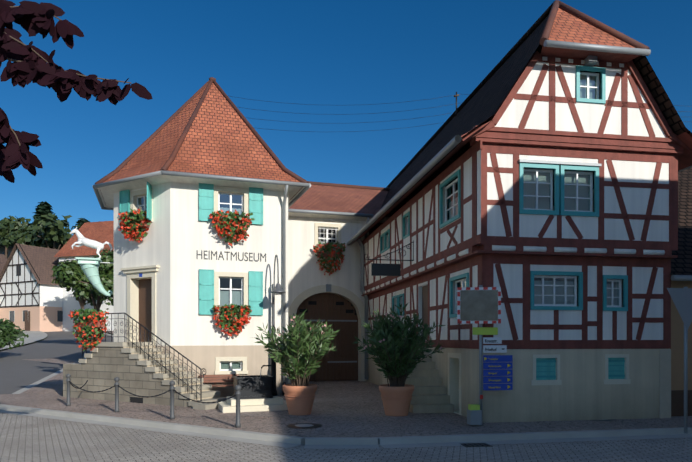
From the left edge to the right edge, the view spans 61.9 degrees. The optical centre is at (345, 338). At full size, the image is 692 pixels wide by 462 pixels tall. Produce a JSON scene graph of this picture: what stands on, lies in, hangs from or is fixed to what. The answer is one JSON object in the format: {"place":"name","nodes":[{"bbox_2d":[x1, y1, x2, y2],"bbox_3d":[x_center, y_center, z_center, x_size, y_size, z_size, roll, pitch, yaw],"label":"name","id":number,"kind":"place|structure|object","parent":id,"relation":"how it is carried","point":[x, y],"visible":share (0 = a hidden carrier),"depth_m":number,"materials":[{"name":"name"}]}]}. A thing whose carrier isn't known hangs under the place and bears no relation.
{"place":"outdoors","nodes":[
{"label":"outdoors","id":0,"kind":"place"},
{"bbox_2d":[0,0,152,182],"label":"tree branches","id":1,"kind":"object","parent":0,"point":[32,64],"visible":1,"depth_m":5.26,"materials":[{"name":"purple plant"}]},
{"bbox_2d":[92,77,310,397],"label":"museum tower","id":2,"kind":"structure","parent":0,"point":[183,172],"depth_m":16.26,"materials":[{"name":"white paint"}]},
{"bbox_2d":[70,227,112,296],"bbox_3d":[-7.541,-2.285,17.091,1.193,2.037,0.665,0,0,-18],"label":"sculpture","id":3,"kind":"object","parent":2,"relation":"attached to","point":[89,266],"visible":1,"depth_m":16.97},
{"bbox_2d":[117,208,254,335],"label":"window flower boxes","id":4,"kind":"object","parent":2,"relation":"attached to","point":[133,224],"visible":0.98,"depth_m":15.87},
{"bbox_2d":[197,250,265,261],"bbox_3d":[-3.196,-2.320,16.160,1.926,0.249,0.009,0,0,-18],"label":"wall lettering","id":5,"kind":"object","parent":2,"relation":"attached to","point":[231,256],"visible":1,"depth_m":16.17},
{"bbox_2d":[0,331,691,461],"bbox_3d":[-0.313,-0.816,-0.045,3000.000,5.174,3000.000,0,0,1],"label":"ground","id":6,"kind":"structure","parent":0,"point":[40,421],"depth_m":10.34,"materials":[{"name":"grey stone"}]},
{"bbox_2d":[0,221,113,331],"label":"background houses","id":7,"kind":"structure","parent":6,"relation":"on","point":[33,297],"depth_m":63.94,"materials":[{"name":"white paint"}]},
{"bbox_2d":[0,201,113,349],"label":"trees","id":8,"kind":"object","parent":6,"relation":"on","point":[45,229],"visible":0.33,"depth_m":58.72,"materials":[{"name":"green plant"}]},
{"bbox_2d":[22,313,226,409],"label":"museum stairs","id":9,"kind":"structure","parent":6,"relation":"on","point":[144,368],"depth_m":14.97,"materials":[{"name":"grey stone"}]},
{"bbox_2d":[68,308,108,350],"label":"stair flowers","id":10,"kind":"object","parent":9,"relation":"on","point":[90,323],"visible":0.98,"depth_m":15.51,"materials":[{"name":"red plant"}]},
{"bbox_2d":[66,374,240,427],"bbox_3d":[-4.661,1.246,12.665,6.675,0.790,0.851,0,0,43],"label":"bollard chain","id":11,"kind":"object","parent":6,"relation":"on","point":[172,390],"visible":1,"depth_m":11.78,"materials":[{"name":"metal"}]},
{"bbox_2d":[199,374,238,386],"bbox_3d":[-3.437,1.303,15.730,1.067,0.676,0.462,0,0,-18],"label":"bench","id":12,"kind":"object","parent":6,"relation":"on","point":[215,378],"visible":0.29,"depth_m":15.88,"materials":[{"name":"wood"}]},
{"bbox_2d":[217,325,287,412],"bbox_3d":[-2.154,0.668,13.575,1.600,2.036,1.156,0,0,-18],"label":"fountain","id":13,"kind":"object","parent":6,"relation":"on","point":[259,392],"visible":0.83,"depth_m":13.24,"materials":[{"name":"stone"}]},
{"bbox_2d":[271,255,285,325],"bbox_3d":[-1.971,-0.354,15.957,0.410,3.991,0.812,0,0,-35],"label":"street lamp","id":14,"kind":"object","parent":6,"relation":"on","point":[277,289],"visible":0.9,"depth_m":15.96,"materials":[{"name":"grey metal"}]},
{"bbox_2d":[252,309,340,414],"bbox_3d":[-1.051,0.494,12.698,2.025,2.293,1.905,0,0,-40],"label":"oleander","id":15,"kind":"object","parent":6,"relation":"on","point":[299,354],"visible":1,"depth_m":12.32,"materials":[{"name":"plant"}]},
{"bbox_2d":[288,181,406,382],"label":"building","id":16,"kind":"structure","parent":6,"relation":"on","point":[327,222],"depth_m":22.20,"materials":[{"name":"paint"}]},
{"bbox_2d":[353,303,444,415],"bbox_3d":[1.148,0.417,12.411,2.059,2.447,2.159,0,0,1],"label":"oleander","id":17,"kind":"object","parent":6,"relation":"on","point":[396,351],"visible":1,"depth_m":12.15,"materials":[{"name":"plant"}]},
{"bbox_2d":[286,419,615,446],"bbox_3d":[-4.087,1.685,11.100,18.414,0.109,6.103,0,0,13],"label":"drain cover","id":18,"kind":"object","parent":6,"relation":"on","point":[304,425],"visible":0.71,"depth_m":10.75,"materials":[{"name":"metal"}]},
{"bbox_2d":[457,285,512,424],"bbox_3d":[2.638,0.311,10.908,1.083,2.660,0.271,0,0,1],"label":"signpost","id":19,"kind":"object","parent":6,"relation":"on","point":[480,305],"visible":1,"depth_m":10.84,"materials":[{"name":"metal"}]},
{"bbox_2d":[347,0,691,422],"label":"half timbered house","id":20,"kind":"structure","parent":6,"relation":"on","point":[535,179],"depth_m":11.58,"materials":[{"name":"paint"}]},
{"bbox_2d":[364,240,413,275],"bbox_3d":[1.132,-2.134,15.182,1.365,0.950,0.028,0,0,-10],"label":"hanging sign","id":21,"kind":"object","parent":20,"relation":"attached to","point":[377,269],"visible":1,"depth_m":15.16,"materials":[{"name":"metal"}]},
{"bbox_2d":[667,287,691,432],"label":"yield sign","id":22,"kind":"object","parent":6,"relation":"on","point":[681,298],"visible":1,"depth_m":10.02,"materials":[{"name":"metal"}]},
{"bbox_2d":[670,167,691,416],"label":"neighbouring building","id":23,"kind":"structure","parent":6,"relation":"on","point":[681,271],"depth_m":12.30,"materials":[{"name":"tile"}]},
{"bbox_2d":[0,0,691,234],"label":"sky","id":24,"kind":"structure","parent":0,"point":[333,57],"materials":[{"name":"blue"}]},
{"bbox_2d":[230,94,684,131],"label":"overhead wires","id":25,"kind":"object","parent":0,"point":[371,113],"visible":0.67,"depth_m":18.59,"materials":[{"name":"metal"}]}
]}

